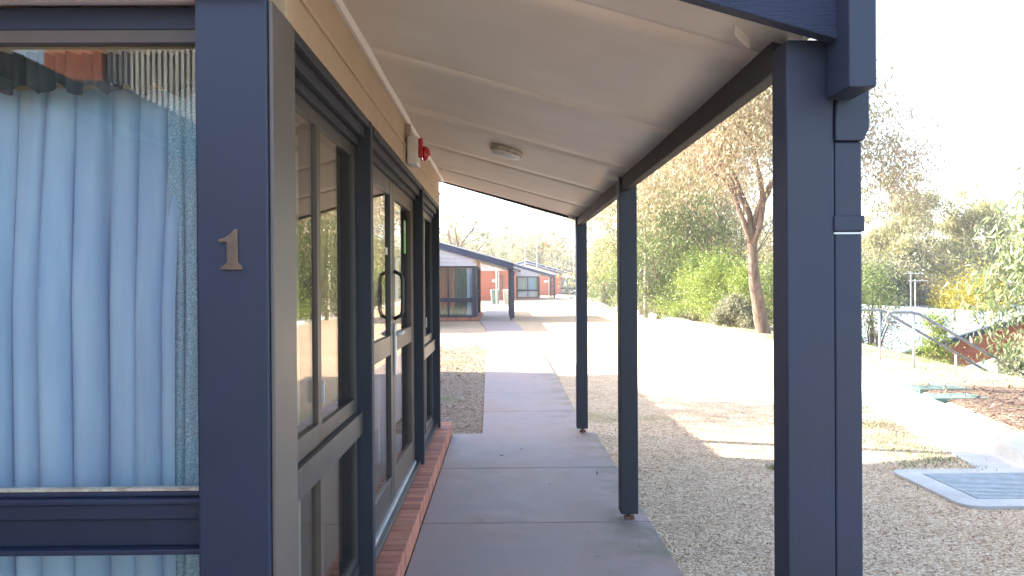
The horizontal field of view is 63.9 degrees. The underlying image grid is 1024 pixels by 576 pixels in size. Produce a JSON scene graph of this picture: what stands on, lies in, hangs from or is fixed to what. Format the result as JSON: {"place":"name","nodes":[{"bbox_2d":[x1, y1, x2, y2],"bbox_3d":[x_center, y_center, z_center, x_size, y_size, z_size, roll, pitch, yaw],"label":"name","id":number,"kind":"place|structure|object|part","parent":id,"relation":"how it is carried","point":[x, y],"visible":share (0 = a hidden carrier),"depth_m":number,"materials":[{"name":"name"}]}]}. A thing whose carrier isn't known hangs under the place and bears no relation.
{"place":"outdoors","nodes":[
{"label":"outdoors","id":0,"kind":"place"},
{"bbox_2d":[405,300,683,575],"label":"path","id":1,"kind":"structure","parent":0,"point":[569,520],"depth_m":5.47,"materials":[{"name":"concrete"}]},
{"bbox_2d":[490,289,499,303],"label":"wheelie bin","id":2,"kind":"object","parent":1,"relation":"on","point":[493,296],"visible":0.92,"depth_m":57.70,"materials":[{"name":"green plastic"}]},
{"bbox_2d":[496,268,496,304],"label":"white pole","id":3,"kind":"object","parent":1,"relation":"on","point":[496,286],"visible":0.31,"depth_m":56.45,"materials":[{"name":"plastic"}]},
{"bbox_2d":[503,289,507,303],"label":"wheelie bin","id":4,"kind":"object","parent":1,"relation":"on","point":[505,293],"visible":0.41,"depth_m":58.32,"materials":[{"name":"beige plastic"}]},
{"bbox_2d":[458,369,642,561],"bbox_3d":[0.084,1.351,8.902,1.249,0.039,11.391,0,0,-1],"label":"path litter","id":5,"kind":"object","parent":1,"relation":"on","point":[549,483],"visible":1,"depth_m":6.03,"materials":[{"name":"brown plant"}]},
{"bbox_2d":[413,295,1023,575],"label":"gravel ground","id":6,"kind":"structure","parent":0,"point":[546,323],"depth_m":6.84,"materials":[{"name":"beige gravel"}]},
{"bbox_2d":[0,0,875,575],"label":"accommodation unit","id":7,"kind":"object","parent":6,"relation":"on","point":[588,108],"visible":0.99,"depth_m":2.29,"materials":[{"name":"blue paint"}]},
{"bbox_2d":[0,51,195,575],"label":"curtain","id":8,"kind":"object","parent":7,"relation":"hanging from","point":[88,242],"visible":0.86,"depth_m":2.34,"materials":[{"name":"blue fabric"}]},
{"bbox_2d":[0,8,198,555],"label":"window","id":9,"kind":"structure","parent":7,"relation":"in","point":[131,520],"depth_m":2.13,"materials":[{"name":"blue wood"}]},
{"bbox_2d":[168,81,198,575],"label":"curtain","id":10,"kind":"object","parent":7,"relation":"hanging from","point":[182,146],"visible":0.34,"depth_m":2.34,"materials":[{"name":"blue fabric"}]},
{"bbox_2d":[218,229,242,269],"bbox_3d":[-0.706,-0.097,2.058,0.061,0.103,0.007,0,0,-1],"label":"house number","id":11,"kind":"object","parent":7,"relation":"attached to","point":[231,241],"visible":1,"depth_m":2.06,"materials":[{"name":"brown metal"}]},
{"bbox_2d":[295,135,300,575],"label":"curtain","id":12,"kind":"object","parent":7,"relation":"hanging from","point":[298,353],"visible":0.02,"depth_m":3.10,"materials":[{"name":"fabric"}]},
{"bbox_2d":[295,92,362,575],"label":"window","id":13,"kind":"structure","parent":7,"relation":"in","point":[328,435],"depth_m":2.85,"materials":[{"name":"clear glass"}]},
{"bbox_2d":[376,195,380,480],"bbox_3d":[-0.832,0.329,5.443,0.057,1.840,0.460,0,0,-1],"label":"curtain","id":14,"kind":"object","parent":7,"relation":"hanging from","point":[377,218],"visible":0.02,"depth_m":5.22,"materials":[{"name":"fabric"}]},
{"bbox_3d":[-0.718,0.306,4.244,0.065,1.850,1.050,0,0,-1],"label":"door","id":15,"kind":"part","parent":7,"relation":"part of","materials":[{"name":"grey metal"}]},
{"bbox_3d":[-0.700,0.301,5.309,0.126,1.850,1.060,0,0,-1],"label":"door","id":16,"kind":"part","parent":7,"relation":"part of","materials":[{"name":"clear glass"}]},
{"bbox_2d":[406,124,430,167],"bbox_3d":[-0.571,-0.873,5.010,0.148,0.255,0.160,0,0,-1],"label":"alarm sounder","id":17,"kind":"object","parent":7,"relation":"attached to","point":[418,150],"visible":1,"depth_m":4.95,"materials":[{"name":"white plastic"}]},
{"bbox_2d":[423,211,434,432],"bbox_3d":[-0.733,0.277,6.745,0.088,1.818,1.412,0,0,-1],"label":"window","id":18,"kind":"structure","parent":7,"relation":"in","point":[429,343],"depth_m":7.11,"materials":[{"name":"clear glass"}]},
{"bbox_2d":[490,144,522,159],"bbox_3d":[-0.038,-0.814,4.956,0.205,0.056,0.205,15,0,-1],"label":"ceiling light","id":19,"kind":"object","parent":7,"relation":"attached to","point":[505,152],"visible":1,"depth_m":4.89,"materials":[{"name":"plastic"}]},
{"bbox_2d":[440,345,486,436],"bbox_3d":[-3.249,1.393,13.596,5.790,0.001,11.750,0,0,-1],"label":"garden bed","id":20,"kind":"object","parent":6,"relation":"on","point":[476,420],"visible":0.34,"depth_m":11.32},
{"bbox_2d":[440,192,512,265],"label":"gum tree","id":21,"kind":"object","parent":6,"relation":"on","point":[450,222],"visible":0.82,"depth_m":69.38,"materials":[{"name":"green plant"}]},
{"bbox_2d":[440,242,514,320],"bbox_3d":[-7.923,-0.965,35.439,15.980,4.586,18.440,0,0,-1],"label":"accommodation unit","id":22,"kind":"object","parent":6,"relation":"on","point":[453,257],"visible":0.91,"depth_m":32.33,"materials":[{"name":"paint"}]},
{"bbox_2d":[440,268,466,315],"bbox_3d":[-2.417,0.178,32.566,1.262,1.900,0.069,0,0,-1],"label":"curtain","id":23,"kind":"object","parent":22,"relation":"hanging from","point":[457,283],"visible":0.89,"depth_m":32.56,"materials":[{"name":"green fabric"}]},
{"bbox_2d":[440,266,471,316],"bbox_3d":[-2.584,0.149,32.444,2.018,2.022,0.100,0,0,-1],"label":"window","id":24,"kind":"structure","parent":22,"relation":"in","point":[447,299],"depth_m":32.41,"materials":[{"name":"grey metal"}]},
{"bbox_2d":[467,268,470,314],"bbox_3d":[-1.696,0.174,32.535,0.183,1.900,0.061,0,0,-1],"label":"curtain","id":25,"kind":"object","parent":22,"relation":"hanging from","point":[468,290],"visible":1,"depth_m":32.52,"materials":[{"name":"fabric"}]},
{"bbox_2d":[440,212,517,261],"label":"gum tree","id":26,"kind":"object","parent":6,"relation":"on","point":[453,239],"visible":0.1,"depth_m":117.36,"materials":[{"name":"green plant"}]},
{"bbox_2d":[480,263,554,300],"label":"accommodation unit","id":27,"kind":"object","parent":6,"relation":"on","point":[488,278],"visible":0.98,"depth_m":72.30,"materials":[{"name":"brick"}]},
{"bbox_2d":[518,278,526,288],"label":"curtain","id":28,"kind":"object","parent":27,"relation":"hanging from","point":[522,283],"visible":1,"depth_m":78.33,"materials":[{"name":"grey fabric"}]},
{"bbox_2d":[518,291,527,296],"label":"curtain","id":29,"kind":"object","parent":27,"relation":"hanging from","point":[522,294],"visible":1,"depth_m":78.22,"materials":[{"name":"grey fabric"}]},
{"bbox_2d":[516,276,537,297],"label":"window","id":30,"kind":"structure","parent":27,"relation":"in","point":[527,290],"depth_m":78.17,"materials":[{"name":"grey metal"}]},
{"bbox_2d":[528,277,535,296],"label":"curtain","id":31,"kind":"object","parent":27,"relation":"hanging from","point":[531,282],"visible":1,"depth_m":78.29,"materials":[{"name":"fabric"}]},
{"bbox_2d":[532,231,543,268],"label":"antenna mast","id":32,"kind":"object","parent":27,"relation":"on","point":[536,247],"visible":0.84,"depth_m":83.99,"materials":[{"name":"white metal"}]},
{"bbox_2d":[497,221,556,267],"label":"gum tree","id":33,"kind":"object","parent":6,"relation":"on","point":[520,251],"visible":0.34,"depth_m":126.33,"materials":[{"name":"green plant"}]},
{"bbox_2d":[515,260,574,295],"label":"accommodation unit","id":34,"kind":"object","parent":6,"relation":"on","point":[544,285],"visible":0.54,"depth_m":102.37,"materials":[{"name":"brick"}]},
{"bbox_2d":[561,279,573,292],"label":"curtain","id":35,"kind":"object","parent":34,"relation":"hanging from","point":[563,281],"visible":0.69,"depth_m":108.35,"materials":[{"name":"white fabric"}]},
{"bbox_2d":[561,278,573,293],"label":"window","id":36,"kind":"structure","parent":34,"relation":"in","point":[561,278],"depth_m":108.23,"materials":[{"name":"grey metal"}]},
{"bbox_2d":[570,233,574,270],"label":"antenna mast","id":37,"kind":"object","parent":34,"relation":"on","point":[573,250],"visible":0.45,"depth_m":112.05,"materials":[{"name":"white metal"}]},
{"bbox_2d":[494,121,756,317],"bbox_3d":[5.093,-4.028,34.800,7.896,10.784,13.623,0,0,44],"label":"gum tree","id":38,"kind":"object","parent":6,"relation":"on","point":[567,228],"visible":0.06,"depth_m":33.66,"materials":[{"name":"green plant"}]},
{"bbox_2d":[440,348,1012,472],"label":"verge grass","id":39,"kind":"structure","parent":6,"relation":"on","point":[910,444],"depth_m":7.14,"materials":[{"name":"beige plant"}]},
{"bbox_2d":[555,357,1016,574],"bbox_3d":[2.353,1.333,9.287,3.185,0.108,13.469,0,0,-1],"label":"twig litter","id":40,"kind":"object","parent":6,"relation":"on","point":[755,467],"visible":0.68,"depth_m":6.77,"materials":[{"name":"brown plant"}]},
{"bbox_2d":[555,294,1023,468],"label":"footpath","id":41,"kind":"structure","parent":6,"relation":"on","point":[941,424],"depth_m":8.26,"materials":[{"name":"concrete"}]},
{"bbox_2d":[613,419,1012,565],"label":"fallen twigs","id":42,"kind":"object","parent":6,"relation":"on","point":[765,476],"visible":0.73,"depth_m":5.86,"materials":[{"name":"brown wood"}]},
{"bbox_2d":[894,468,1023,509],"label":"drain grate","id":43,"kind":"object","parent":6,"relation":"on","point":[989,488],"visible":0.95,"depth_m":5.74,"materials":[{"name":"metal"}]},
{"bbox_2d":[439,0,1023,251],"label":"sky","id":44,"kind":"structure","parent":0,"point":[966,51],"materials":[{"name":"white"}]},
{"bbox_2d":[561,294,1023,435],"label":"bank","id":45,"kind":"structure","parent":0,"point":[882,372],"depth_m":12.44,"materials":[{"name":"green plant"}]},
{"bbox_2d":[570,247,599,297],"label":"gum tree","id":46,"kind":"object","parent":45,"relation":"on","point":[590,280],"visible":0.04,"depth_m":119.61,"materials":[{"name":"green plant"}]},
{"bbox_2d":[574,227,616,303],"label":"tree","id":47,"kind":"object","parent":45,"relation":"on","point":[594,293],"visible":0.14,"depth_m":54.86,"materials":[{"name":"green plant"}]},
{"bbox_2d":[595,279,616,307],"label":"shrub","id":48,"kind":"object","parent":45,"relation":"on","point":[603,297],"visible":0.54,"depth_m":48.66,"materials":[{"name":"green plant"}]},
{"bbox_2d":[593,246,641,297],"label":"shrub","id":49,"kind":"object","parent":45,"relation":"on","point":[605,276],"visible":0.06,"depth_m":52.13,"materials":[{"name":"green plant"}]},
{"bbox_2d":[588,251,649,309],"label":"shrub","id":50,"kind":"object","parent":45,"relation":"on","point":[614,278],"visible":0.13,"depth_m":44.20,"materials":[{"name":"green plant"}]},
{"bbox_2d":[607,260,658,314],"bbox_3d":[6.149,-0.174,37.906,3.460,2.947,2.962,0,0,-1],"label":"shrub","id":51,"kind":"object","parent":45,"relation":"on","point":[637,294],"visible":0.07,"depth_m":37.72,"materials":[{"name":"green plant"}]},
{"bbox_2d":[587,238,685,302],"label":"gum tree","id":52,"kind":"object","parent":45,"relation":"on","point":[637,256],"depth_m":60.41,"materials":[{"name":"green plant"}]},
{"bbox_2d":[552,143,743,296],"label":"gum tree","id":53,"kind":"object","parent":45,"relation":"on","point":[602,253],"visible":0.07,"depth_m":49.27,"materials":[{"name":"green plant"}]},
{"bbox_2d":[637,264,694,318],"bbox_3d":[6.054,0.142,32.881,2.593,2.354,2.741,0,0,-1],"label":"shrub","id":54,"kind":"object","parent":45,"relation":"on","point":[644,309],"visible":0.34,"depth_m":32.79,"materials":[{"name":"green plant"}]},
{"bbox_2d":[596,163,769,319],"bbox_3d":[6.605,-2.184,32.672,6.976,6.911,9.715,0,0,-1],"label":"gum tree","id":55,"kind":"object","parent":45,"relation":"on","point":[669,263],"visible":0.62,"depth_m":31.02,"materials":[{"name":"green plant"}]},
{"bbox_2d":[642,241,733,322],"bbox_3d":[6.583,-0.242,29.061,3.303,2.968,3.352,0,0,-24],"label":"shrub","id":56,"kind":"object","parent":45,"relation":"on","point":[697,316],"visible":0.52,"depth_m":28.95,"materials":[{"name":"green plant"}]},
{"bbox_2d":[650,215,772,315],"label":"gum tree","id":57,"kind":"object","parent":45,"relation":"on","point":[727,250],"visible":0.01,"depth_m":54.54,"materials":[{"name":"green plant"}]},
{"bbox_2d":[673,196,772,325],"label":"gum tree","id":58,"kind":"object","parent":45,"relation":"on","point":[765,243],"visible":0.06,"depth_m":44.85,"materials":[{"name":"green plant"}]},
{"bbox_2d":[680,227,768,325],"bbox_3d":[7.066,-0.371,27.619,2.955,3.258,3.697,0,0,-1],"label":"shrub","id":59,"kind":"object","parent":45,"relation":"on","point":[716,266],"visible":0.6,"depth_m":27.27,"materials":[{"name":"green plant"}]},
{"bbox_2d":[707,287,753,328],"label":"shrub","id":60,"kind":"object","parent":45,"relation":"on","point":[734,307],"visible":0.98,"depth_m":25.02,"materials":[{"name":"green plant"}]},
{"bbox_2d":[599,119,869,313],"bbox_3d":[9.132,-4.010,36.862,12.277,11.419,14.228,0,0,-1],"label":"gum tree","id":61,"kind":"object","parent":45,"relation":"on","point":[764,226],"visible":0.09,"depth_m":34.72,"materials":[{"name":"green plant"}]},
{"bbox_2d":[706,247,772,326],"bbox_3d":[7.348,-0.053,26.060,2.328,2.702,2.630,0,0,-24],"label":"shrub","id":62,"kind":"object","parent":45,"relation":"on","point":[741,278],"visible":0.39,"depth_m":25.95,"materials":[{"name":"green plant"}]},
{"bbox_2d":[612,125,875,293],"bbox_3d":[8.711,-2.661,32.245,11.627,8.059,9.389,0,0,-1],"label":"gum tree","id":63,"kind":"object","parent":45,"relation":"on","point":[722,218],"visible":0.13,"depth_m":30.85,"materials":[{"name":"green plant"}]},
{"bbox_2d":[740,244,772,329],"bbox_3d":[8.432,-0.169,25.290,2.721,3.062,2.756,0,0,18],"label":"shrub","id":64,"kind":"object","parent":45,"relation":"on","point":[768,280],"visible":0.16,"depth_m":24.95,"materials":[{"name":"green plant"}]},
{"bbox_2d":[572,25,974,333],"bbox_3d":[5.857,-3.342,20.783,10.469,9.448,7.993,0,0,25],"label":"gum tree","id":65,"kind":"object","parent":45,"relation":"on","point":[754,115],"visible":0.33,"depth_m":20.42,"materials":[{"name":"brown plant"}]},
{"bbox_2d":[861,250,925,349],"bbox_3d":[10.705,0.620,24.345,2.804,3.776,3.979,0,0,41],"label":"shrub","id":66,"kind":"object","parent":45,"relation":"on","point":[871,334],"visible":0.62,"depth_m":23.99,"materials":[{"name":"green plant"}]},
{"bbox_2d":[885,279,926,305],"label":"wattle","id":67,"kind":"object","parent":45,"relation":"on","point":[908,294],"visible":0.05,"depth_m":59.31,"materials":[{"name":"green plant"}]},
{"bbox_2d":[861,232,951,306],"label":"gum tree","id":68,"kind":"object","parent":45,"relation":"on","point":[900,264],"visible":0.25,"depth_m":57.74,"materials":[{"name":"green plant"}]},
{"bbox_2d":[874,225,947,300],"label":"gum tree","id":69,"kind":"object","parent":45,"relation":"on","point":[932,288],"depth_m":69.27,"materials":[{"name":"green plant"}]},
{"bbox_2d":[901,299,968,363],"bbox_3d":[9.511,1.119,18.523,1.353,1.719,1.182,0,0,13],"label":"shrub","id":70,"kind":"object","parent":45,"relation":"on","point":[939,351],"visible":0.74,"depth_m":18.52,"materials":[{"name":"green plant"}]},
{"bbox_2d":[862,304,1023,366],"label":"building","id":71,"kind":"structure","parent":45,"relation":"on","point":[968,350],"depth_m":28.95,"materials":[{"name":"red brick"}]},
{"bbox_2d":[920,259,972,309],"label":"wattle","id":72,"kind":"object","parent":45,"relation":"on","point":[942,300],"visible":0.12,"depth_m":56.44,"materials":[{"name":"yellow plant"}]},
{"bbox_2d":[926,385,1023,430],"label":"mulch bed","id":73,"kind":"object","parent":45,"relation":"on","point":[1007,408],"visible":0.56,"depth_m":8.90,"materials":[{"name":"brown wood"}]},
{"bbox_2d":[904,385,969,393],"bbox_3d":[5.294,1.270,10.216,0.640,0.080,0.400,0,0,-1],"label":"pit lid","id":74,"kind":"object","parent":73,"relation":"on","point":[919,389],"visible":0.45,"depth_m":10.14,"materials":[{"name":"concrete"}]},
{"bbox_2d":[918,393,987,402],"bbox_3d":[5.053,1.274,9.414,0.640,0.080,0.400,0,0,-1],"label":"pit lid","id":75,"kind":"object","parent":73,"relation":"on","point":[941,397],"visible":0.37,"depth_m":9.34,"materials":[{"name":"concrete"}]},
{"bbox_2d":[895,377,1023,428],"bbox_3d":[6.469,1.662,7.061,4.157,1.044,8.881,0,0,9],"label":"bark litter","id":76,"kind":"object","parent":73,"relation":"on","point":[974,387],"visible":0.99,"depth_m":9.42,"materials":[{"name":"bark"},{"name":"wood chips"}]},
{"bbox_2d":[928,256,1023,312],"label":"wattle","id":77,"kind":"object","parent":45,"relation":"on","point":[981,280],"visible":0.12,"depth_m":50.21,"materials":[{"name":"yellow plant"}]},
{"bbox_2d":[928,167,1023,375],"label":"gum sapling","id":78,"kind":"object","parent":45,"relation":"on","point":[1018,257],"visible":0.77,"depth_m":15.40,"materials":[{"name":"green plant"}]},
{"bbox_2d":[966,358,1022,376],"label":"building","id":79,"kind":"structure","parent":45,"relation":"on","point":[986,362],"depth_m":23.33,"materials":[{"name":"white"}]},
{"bbox_2d":[989,322,1023,377],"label":"shrub","id":80,"kind":"object","parent":45,"relation":"on","point":[1011,364],"visible":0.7,"depth_m":12.81,"materials":[{"name":"green plant"}]},
{"bbox_3d":[7.974,2.681,13.708,4.980,2.750,1.390,0,0,-1],"label":"outdoor stair","id":81,"kind":"object","parent":45,"relation":"on","visible":0},
{"bbox_2d":[862,309,989,371],"bbox_3d":[7.971,1.933,14.320,4.784,3.167,0.046,0,0,-1],"label":"handrail","id":82,"kind":"object","parent":81,"relation":"on","point":[921,333],"visible":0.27,"depth_m":14.29,"materials":[{"name":"metal"}]},
{"bbox_2d":[885,311,1023,375],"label":"handrail","id":83,"kind":"object","parent":81,"relation":"on","point":[913,313],"visible":0.81,"depth_m":13.09,"materials":[{"name":"metal"}]},
{"bbox_3d":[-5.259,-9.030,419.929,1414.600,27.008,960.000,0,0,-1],"label":"hillside","id":84,"kind":"structure","parent":0,"visible":0},
{"bbox_2d":[494,236,548,262],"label":"gum tree","id":85,"kind":"object","parent":84,"relation":"on","point":[504,249],"visible":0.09,"depth_m":142.24,"materials":[{"name":"green plant"}]},
{"bbox_2d":[546,252,557,264],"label":"gum tree","id":86,"kind":"object","parent":84,"relation":"on","point":[551,254],"visible":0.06,"depth_m":148.50,"materials":[{"name":"green plant"}]},
{"bbox_2d":[548,251,574,272],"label":"gum tree","id":87,"kind":"object","parent":84,"relation":"on","point":[562,265],"visible":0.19,"depth_m":133.70,"materials":[{"name":"green plant"}]},
{"bbox_2d":[440,219,1023,301],"bbox_3d":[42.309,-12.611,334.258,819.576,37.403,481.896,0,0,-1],"label":"woodland","id":88,"kind":"object","parent":84,"relation":"on","point":[496,237],"visible":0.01,"depth_m":156.36,"materials":[{"name":"green plant"}]},
{"bbox_2d":[881,230,989,301],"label":"gum tree","id":89,"kind":"object","parent":84,"relation":"on","point":[954,239],"visible":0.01,"depth_m":82.94,"materials":[{"name":"green plant"}]},
{"bbox_2d":[861,166,1023,297],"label":"gum tree","id":90,"kind":"object","parent":84,"relation":"on","point":[966,220],"visible":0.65,"depth_m":59.42,"materials":[{"name":"green plant"}]},
{"bbox_2d":[902,304,1023,312],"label":"building","id":91,"kind":"structure","parent":84,"relation":"on","point":[921,306],"depth_m":57.65,"materials":[{"name":"white plastic"}]},
{"bbox_2d":[903,272,923,306],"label":"antenna mast","id":92,"kind":"object","parent":91,"relation":"on","point":[910,286],"visible":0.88,"depth_m":54.28,"materials":[{"name":"white metal"}]},
{"bbox_2d":[915,279,928,306],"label":"antenna mast","id":93,"kind":"object","parent":91,"relation":"on","point":[915,290],"visible":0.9,"depth_m":55.27,"materials":[{"name":"white metal"}]},
{"bbox_2d":[915,189,1023,304],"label":"gum tree","id":94,"kind":"object","parent":84,"relation":"on","point":[975,227],"visible":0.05,"depth_m":78.01,"materials":[{"name":"green plant"}]},
{"bbox_2d":[919,194,1023,298],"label":"gum tree","id":95,"kind":"object","parent":84,"relation":"on","point":[984,206],"visible":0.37,"depth_m":59.33,"materials":[{"name":"green plant"}]},
{"bbox_2d":[921,236,1023,304],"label":"gum tree","id":96,"kind":"object","parent":84,"relation":"on","point":[987,262],"visible":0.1,"depth_m":64.42,"materials":[{"name":"green plant"}]}
]}

